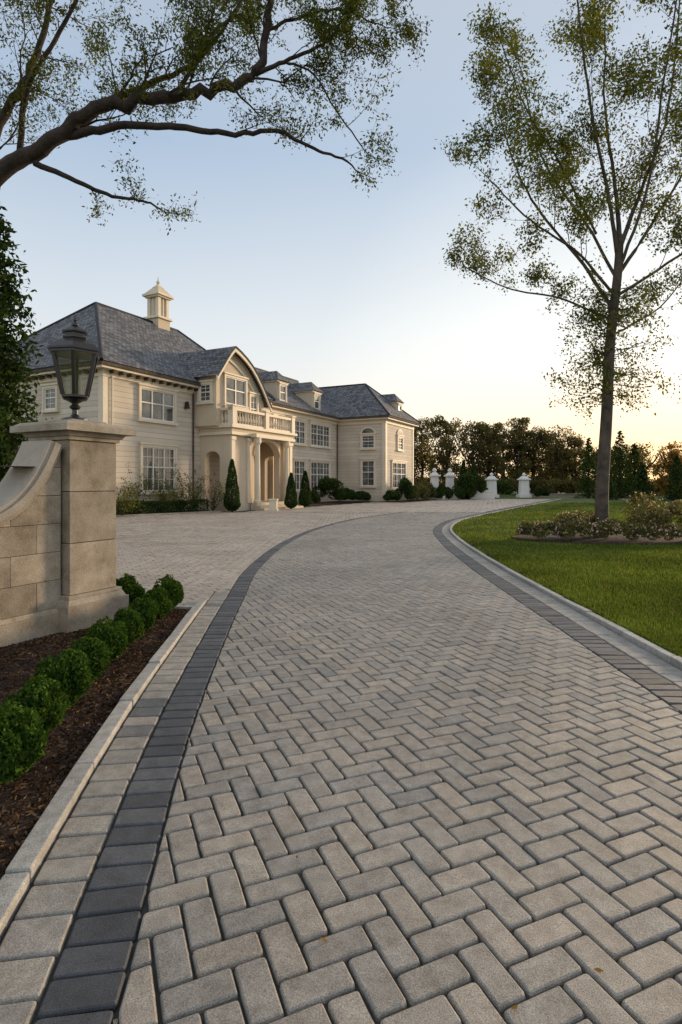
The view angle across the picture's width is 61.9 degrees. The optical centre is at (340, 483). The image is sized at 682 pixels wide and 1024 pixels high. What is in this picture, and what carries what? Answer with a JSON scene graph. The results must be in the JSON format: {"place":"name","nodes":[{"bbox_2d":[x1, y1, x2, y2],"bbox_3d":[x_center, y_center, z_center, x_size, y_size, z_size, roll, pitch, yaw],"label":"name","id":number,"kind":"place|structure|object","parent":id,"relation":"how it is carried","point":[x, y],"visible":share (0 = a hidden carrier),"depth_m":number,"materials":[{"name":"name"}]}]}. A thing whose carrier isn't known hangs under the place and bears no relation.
{"place":"outdoors","nodes":[
{"label":"outdoors","id":0,"kind":"place"},
{"bbox_2d":[0,499,681,1023],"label":"driveway","id":1,"kind":"structure","parent":0,"point":[460,813],"depth_m":2.83,"materials":[{"name":"stone"}]},
{"bbox_2d":[223,459,240,511],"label":"cone topiary","id":2,"kind":"object","parent":1,"relation":"on","point":[234,495],"visible":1,"depth_m":31.40,"materials":[{"name":"green plant"}]},
{"bbox_2d":[268,499,278,510],"bbox_3d":[-3.969,1.270,33.335,0.560,0.720,0.560,0,0,0],"label":"stone pedestal","id":3,"kind":"object","parent":1,"relation":"on","point":[272,504],"visible":0.93,"depth_m":33.12,"materials":[{"name":"beige stone"}]},
{"bbox_2d":[284,473,297,508],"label":"cone topiary","id":4,"kind":"object","parent":1,"relation":"on","point":[290,500],"visible":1,"depth_m":35.27,"materials":[{"name":"green plant"}]},
{"bbox_2d":[298,470,311,506],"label":"cone topiary","id":5,"kind":"object","parent":1,"relation":"on","point":[306,500],"visible":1,"depth_m":38.39,"materials":[{"name":"green plant"}]},
{"bbox_2d":[258,558,603,1008],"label":"fallen leaves","id":6,"kind":"object","parent":1,"relation":"on","point":[515,1006],"visible":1,"depth_m":1.87,"materials":[{"name":"brown plant"}]},
{"bbox_2d":[428,468,441,499],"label":"urn topped pier","id":7,"kind":"structure","parent":1,"relation":"on","point":[434,475],"depth_m":55.65,"materials":[{"name":"white stone"}]},
{"bbox_2d":[436,484,453,498],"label":"border shrub","id":8,"kind":"object","parent":1,"relation":"on","point":[443,490],"visible":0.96,"depth_m":54.49,"materials":[{"name":"green plant"}]},
{"bbox_2d":[443,468,456,498],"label":"urn topped pier","id":9,"kind":"structure","parent":1,"relation":"on","point":[449,475],"depth_m":56.64,"materials":[{"name":"white stone"}]},
{"bbox_2d":[457,472,475,496],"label":"border shrub","id":10,"kind":"object","parent":1,"relation":"on","point":[465,479],"visible":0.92,"depth_m":54.99,"materials":[{"name":"green plant"}]},
{"bbox_2d":[467,474,486,497],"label":"border shrub","id":11,"kind":"object","parent":1,"relation":"on","point":[480,485],"visible":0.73,"depth_m":55.54,"materials":[{"name":"green plant"}]},
{"bbox_2d":[0,0,681,480],"label":"sky","id":12,"kind":"structure","parent":0,"point":[321,281],"materials":[{"name":"blue"}]},
{"bbox_2d":[485,473,498,497],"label":"urn topped pier","id":13,"kind":"structure","parent":0,"point":[491,479],"depth_m":64.54,"materials":[{"name":"white stone"}]},
{"bbox_2d":[516,473,531,497],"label":"urn topped pier","id":14,"kind":"structure","parent":0,"point":[523,489],"depth_m":64.53,"materials":[{"name":"white stone"}]},
{"bbox_2d":[442,484,667,498],"bbox_3d":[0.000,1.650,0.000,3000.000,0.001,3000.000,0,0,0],"label":"ground","id":15,"kind":"structure","parent":0,"point":[509,496],"depth_m":66.26,"materials":[{"name":"green plant"}]},
{"bbox_2d":[0,206,52,481],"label":"evergreen tree","id":16,"kind":"object","parent":15,"relation":"on","point":[10,376],"visible":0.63,"depth_m":12.14,"materials":[{"name":"green plant"}]},
{"bbox_2d":[10,418,135,632],"bbox_3d":[-3.051,0.460,6.527,0.940,2.340,0.940,0,0,27],"label":"pillar masonry","id":17,"kind":"object","parent":15,"relation":"on","point":[92,593],"visible":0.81,"depth_m":6.28,"materials":[{"name":"stone"}]},
{"bbox_2d":[47,317,100,419],"bbox_3d":[-3.051,-1.310,6.527,0.537,1.200,0.620,0,0,-20],"label":"lantern","id":18,"kind":"object","parent":17,"relation":"on","point":[74,345],"visible":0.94,"depth_m":6.44,"materials":[{"name":"black metal"}]},
{"bbox_2d":[0,609,189,879],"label":"mulch bed","id":19,"kind":"object","parent":15,"relation":"on","point":[27,797],"visible":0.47,"depth_m":3.93,"materials":[{"name":"brown soil"}]},
{"bbox_2d":[0,700,47,783],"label":"boxwood shrub","id":20,"kind":"object","parent":19,"relation":"on","point":[23,743],"visible":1,"depth_m":2.97,"materials":[{"name":"green plant"}]},
{"bbox_2d":[0,453,60,646],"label":"wall blocks","id":21,"kind":"structure","parent":19,"relation":"on","point":[30,564],"depth_m":5.83,"materials":[{"name":"stone"}]},
{"bbox_2d":[0,440,61,525],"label":"coping","id":22,"kind":"object","parent":21,"relation":"on","point":[21,488],"visible":0.98,"depth_m":5.88,"materials":[{"name":"stone"}]},
{"bbox_2d":[0,674,67,735],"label":"boxwood shrub","id":23,"kind":"object","parent":19,"relation":"on","point":[45,697],"visible":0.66,"depth_m":3.42,"materials":[{"name":"green plant"}]},
{"bbox_2d":[33,648,93,706],"bbox_3d":[-1.932,1.360,3.968,0.372,0.417,0.382,0,0,45],"label":"boxwood shrub","id":24,"kind":"object","parent":19,"relation":"on","point":[69,670],"visible":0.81,"depth_m":3.89,"materials":[{"name":"green plant"}]},
{"bbox_2d":[69,636,111,681],"bbox_3d":[-1.992,1.383,4.470,0.368,0.383,0.328,0,0,-1],"label":"boxwood shrub","id":25,"kind":"object","parent":19,"relation":"on","point":[96,650],"visible":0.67,"depth_m":4.41,"materials":[{"name":"green plant"}]},
{"bbox_2d":[84,616,128,660],"bbox_3d":[-2.058,1.364,4.974,0.376,0.410,0.384,0,0,-31],"label":"boxwood shrub","id":26,"kind":"object","parent":19,"relation":"on","point":[114,638],"visible":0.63,"depth_m":4.91,"materials":[{"name":"green plant"}]},
{"bbox_2d":[110,607,144,644],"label":"boxwood shrub","id":27,"kind":"object","parent":19,"relation":"on","point":[130,618],"visible":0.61,"depth_m":5.47,"materials":[{"name":"green plant"}]},
{"bbox_2d":[116,573,144,603],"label":"boxwood shrub","id":28,"kind":"object","parent":19,"relation":"on","point":[132,588],"visible":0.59,"depth_m":6.91,"materials":[{"name":"green plant"}]},
{"bbox_2d":[127,597,159,630],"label":"boxwood shrub","id":29,"kind":"object","parent":19,"relation":"on","point":[146,608],"visible":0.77,"depth_m":5.96,"materials":[{"name":"green plant"}]},
{"bbox_2d":[142,586,172,618],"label":"boxwood shrub","id":30,"kind":"object","parent":19,"relation":"on","point":[159,595],"visible":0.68,"depth_m":6.48,"materials":[{"name":"green plant"}]},
{"bbox_2d":[152,574,183,608],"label":"boxwood shrub","id":31,"kind":"object","parent":19,"relation":"on","point":[172,587],"visible":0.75,"depth_m":6.94,"materials":[{"name":"green plant"}]},
{"bbox_2d":[2,279,420,513],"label":"stone mansion","id":32,"kind":"structure","parent":15,"relation":"on","point":[167,392],"depth_m":33.81,"materials":[{"name":"siding"},{"name":"stucco"},{"name":"slate"}]},
{"bbox_2d":[3,371,406,494],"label":"windows","id":33,"kind":"structure","parent":32,"relation":"in","point":[156,404],"depth_m":33.73,"materials":[{"name":"white glass"}]},
{"bbox_2d":[0,0,432,235],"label":"overhanging tree","id":34,"kind":"object","parent":15,"relation":"on","point":[125,100],"visible":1,"depth_m":8.92,"materials":[{"name":"green plant"}]},
{"bbox_2d":[116,499,437,516],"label":"house planting bed","id":35,"kind":"object","parent":15,"relation":"on","point":[312,503],"visible":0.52,"depth_m":42.20,"materials":[{"name":"soil"}]},
{"bbox_2d":[116,483,145,514],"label":"flowering shrub","id":36,"kind":"object","parent":35,"relation":"on","point":[122,510],"visible":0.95,"depth_m":27.17,"materials":[{"name":"green plant"}]},
{"bbox_2d":[121,463,173,513],"bbox_3d":[-9.903,0.254,28.083,2.988,2.669,2.604,0,0,0],"label":"flowering shrub","id":37,"kind":"object","parent":35,"relation":"on","point":[139,490],"visible":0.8,"depth_m":28.32,"materials":[{"name":"green plant"}]},
{"bbox_2d":[116,498,208,514],"bbox_3d":[-10.798,1.232,28.232,9.342,0.872,1.859,0,0,-40],"label":"clipped hedge","id":38,"kind":"object","parent":35,"relation":"on","point":[170,503],"visible":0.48,"depth_m":29.34,"materials":[{"name":"green plant"}]},
{"bbox_2d":[150,475,179,511],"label":"flowering shrub","id":39,"kind":"object","parent":35,"relation":"on","point":[162,497],"visible":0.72,"depth_m":29.91,"materials":[{"name":"green plant"}]},
{"bbox_2d":[161,479,194,510],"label":"flowering shrub","id":40,"kind":"object","parent":35,"relation":"on","point":[179,493],"visible":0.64,"depth_m":30.70,"materials":[{"name":"green plant"}]},
{"bbox_2d":[168,459,215,510],"bbox_3d":[-8.393,0.125,31.374,2.970,2.937,2.236,0,0,-39],"label":"flowering shrub","id":41,"kind":"object","parent":35,"relation":"on","point":[189,490],"visible":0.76,"depth_m":31.43,"materials":[{"name":"green plant"}]},
{"bbox_2d":[190,476,225,510],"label":"flowering shrub","id":42,"kind":"object","parent":35,"relation":"on","point":[213,506],"visible":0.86,"depth_m":32.07,"materials":[{"name":"green plant"}]},
{"bbox_2d":[303,492,320,502],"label":"round shrub","id":43,"kind":"object","parent":35,"relation":"on","point":[315,498],"visible":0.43,"depth_m":42.74,"materials":[{"name":"green plant"}]},
{"bbox_2d":[311,476,345,499],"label":"round shrub","id":44,"kind":"object","parent":35,"relation":"on","point":[324,486],"visible":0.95,"depth_m":45.21,"materials":[{"name":"green plant"}]},
{"bbox_2d":[332,488,356,500],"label":"round shrub","id":45,"kind":"object","parent":35,"relation":"on","point":[350,494],"visible":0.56,"depth_m":47.36,"materials":[{"name":"green plant"}]},
{"bbox_2d":[355,491,370,500],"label":"round shrub","id":46,"kind":"object","parent":35,"relation":"on","point":[363,495],"visible":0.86,"depth_m":48.50,"materials":[{"name":"green plant"}]},
{"bbox_2d":[382,490,400,500],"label":"garden shrub","id":47,"kind":"object","parent":35,"relation":"on","point":[392,495],"visible":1,"depth_m":48.22,"materials":[{"name":"green plant"}]},
{"bbox_2d":[395,477,415,499],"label":"garden shrub","id":48,"kind":"object","parent":35,"relation":"on","point":[406,486],"visible":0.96,"depth_m":49.25,"materials":[{"name":"green plant"}]},
{"bbox_2d":[407,485,420,498],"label":"garden shrub","id":49,"kind":"object","parent":35,"relation":"on","point":[418,492],"visible":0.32,"depth_m":50.95,"materials":[{"name":"green plant"}]},
{"bbox_2d":[414,483,430,499],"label":"garden shrub","id":50,"kind":"object","parent":35,"relation":"on","point":[425,492],"visible":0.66,"depth_m":52.25,"materials":[{"name":"green plant"}]},
{"bbox_2d":[416,481,437,497],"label":"garden shrub","id":51,"kind":"object","parent":35,"relation":"on","point":[429,485],"visible":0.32,"depth_m":54.45,"materials":[{"name":"green plant"}]},
{"bbox_2d":[452,485,465,497],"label":"border shrub","id":52,"kind":"object","parent":15,"relation":"on","point":[459,491],"visible":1,"depth_m":54.48,"materials":[{"name":"green plant"}]},
{"bbox_2d":[456,460,469,498],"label":"conifer tree","id":53,"kind":"object","parent":15,"relation":"on","point":[463,469],"visible":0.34,"depth_m":57.36,"materials":[{"name":"green plant"}]},
{"bbox_2d":[470,466,477,487],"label":"conifer tree","id":54,"kind":"object","parent":15,"relation":"on","point":[474,471],"visible":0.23,"depth_m":59.90,"materials":[{"name":"green plant"}]},
{"bbox_2d":[496,480,512,494],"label":"border shrub","id":55,"kind":"object","parent":15,"relation":"on","point":[504,487],"visible":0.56,"depth_m":67.62,"materials":[{"name":"green plant"}]},
{"bbox_2d":[419,490,627,498],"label":"garden wall","id":56,"kind":"structure","parent":15,"relation":"on","point":[488,494],"depth_m":57.40,"materials":[{"name":"stone"}]},
{"bbox_2d":[414,476,665,494],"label":"distant hedgerow","id":57,"kind":"object","parent":15,"relation":"on","point":[564,486],"visible":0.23,"depth_m":78.86,"materials":[{"name":"green plant"}]},
{"bbox_2d":[533,487,549,496],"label":"border shrub","id":58,"kind":"object","parent":15,"relation":"on","point":[539,491],"visible":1,"depth_m":63.57,"materials":[{"name":"green plant"}]},
{"bbox_2d":[414,414,681,493],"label":"distant trees","id":59,"kind":"object","parent":15,"relation":"on","point":[557,460],"visible":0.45,"depth_m":87.57,"materials":[{"name":"green plant"}]},
{"bbox_2d":[574,437,596,498],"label":"conifer tree","id":60,"kind":"object","parent":15,"relation":"on","point":[589,468],"visible":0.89,"depth_m":61.85,"materials":[{"name":"green plant"}]},
{"bbox_2d":[512,533,681,544],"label":"tree planting bed","id":61,"kind":"object","parent":15,"relation":"on","point":[610,539],"visible":0.42,"depth_m":15.14,"materials":[{"name":"brown soil"}]},
{"bbox_2d":[515,520,537,535],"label":"flowering bed shrub","id":62,"kind":"object","parent":61,"relation":"on","point":[524,528],"visible":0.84,"depth_m":15.61,"materials":[{"name":"green plant"}]},
{"bbox_2d":[531,520,560,537],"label":"flowering bed shrub","id":63,"kind":"object","parent":61,"relation":"on","point":[540,529],"visible":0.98,"depth_m":14.93,"materials":[{"name":"green plant"}]},
{"bbox_2d":[433,0,681,536],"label":"lawn tree","id":64,"kind":"object","parent":61,"relation":"on","point":[563,146],"visible":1,"depth_m":15.78,"materials":[{"name":"green plant"}]},
{"bbox_2d":[553,510,589,530],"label":"flowering bed shrub","id":65,"kind":"object","parent":61,"relation":"on","point":[565,519],"visible":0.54,"depth_m":15.66,"materials":[{"name":"green plant"}]},
{"bbox_2d":[556,518,592,539],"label":"flowering bed shrub","id":66,"kind":"object","parent":61,"relation":"on","point":[576,525],"visible":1,"depth_m":14.59,"materials":[{"name":"green plant"}]},
{"bbox_2d":[574,510,598,528],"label":"flowering bed shrub","id":67,"kind":"object","parent":61,"relation":"on","point":[591,518],"visible":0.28,"depth_m":16.12,"materials":[{"name":"green plant"}]},
{"bbox_2d":[591,521,622,537],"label":"flowering bed shrub","id":68,"kind":"object","parent":61,"relation":"on","point":[599,527],"visible":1,"depth_m":14.49,"materials":[{"name":"green plant"}]},
{"bbox_2d":[604,518,632,535],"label":"flowering bed shrub","id":69,"kind":"object","parent":61,"relation":"on","point":[613,521],"visible":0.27,"depth_m":15.08,"materials":[{"name":"green plant"}]},
{"bbox_2d":[625,523,658,540],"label":"flowering bed shrub","id":70,"kind":"object","parent":61,"relation":"on","point":[637,530],"visible":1,"depth_m":14.42,"materials":[{"name":"green plant"}]},
{"bbox_2d":[621,490,665,524],"bbox_3d":[8.632,0.745,16.200,1.070,1.110,1.242,0,0,0],"label":"flowering bed shrub","id":71,"kind":"object","parent":61,"relation":"on","point":[651,502],"visible":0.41,"depth_m":16.26,"materials":[{"name":"green plant"}]},
{"bbox_2d":[623,501,671,528],"bbox_3d":[8.197,0.917,15.209,1.128,0.920,1.126,0,0,0],"label":"flowering bed shrub","id":72,"kind":"object","parent":61,"relation":"on","point":[649,518],"visible":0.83,"depth_m":15.01,"materials":[{"name":"green plant"}]},
{"bbox_2d":[654,499,681,527],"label":"flowering bed shrub","id":73,"kind":"object","parent":61,"relation":"on","point":[673,511],"visible":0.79,"depth_m":15.15,"materials":[{"name":"green plant"}]},
{"bbox_2d":[654,523,681,540],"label":"flowering bed shrub","id":74,"kind":"object","parent":61,"relation":"on","point":[673,530],"visible":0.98,"depth_m":14.41,"materials":[{"name":"green plant"}]},
{"bbox_2d":[609,431,637,497],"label":"conifer tree","id":75,"kind":"object","parent":15,"relation":"on","point":[619,480],"visible":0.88,"depth_m":59.76,"materials":[{"name":"green plant"}]},
{"bbox_2d":[621,443,648,497],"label":"conifer tree","id":76,"kind":"object","parent":15,"relation":"on","point":[635,469],"visible":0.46,"depth_m":61.84,"materials":[{"name":"green plant"}]},
{"bbox_2d":[650,440,681,495],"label":"autumn trees","id":77,"kind":"object","parent":15,"relation":"on","point":[665,464],"visible":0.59,"depth_m":53.80,"materials":[{"name":"brown plant"}]},
{"bbox_2d":[452,498,681,656],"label":"lawn","id":78,"kind":"structure","parent":0,"point":[636,589],"depth_m":10.43,"materials":[{"name":"green plant"}]},
{"bbox_2d":[594,476,620,499],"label":"conifer tree","id":79,"kind":"object","parent":78,"relation":"on","point":[612,493],"visible":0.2,"depth_m":51.69,"materials":[{"name":"green plant"}]},
{"bbox_2d":[630,464,658,500],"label":"conifer tree","id":80,"kind":"object","parent":78,"relation":"on","point":[641,483],"visible":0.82,"depth_m":49.74,"materials":[{"name":"green plant"}]},
{"bbox_2d":[657,455,681,500],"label":"conifer tree","id":81,"kind":"object","parent":78,"relation":"on","point":[673,493],"visible":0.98,"depth_m":48.41,"materials":[{"name":"green plant"}]}
]}

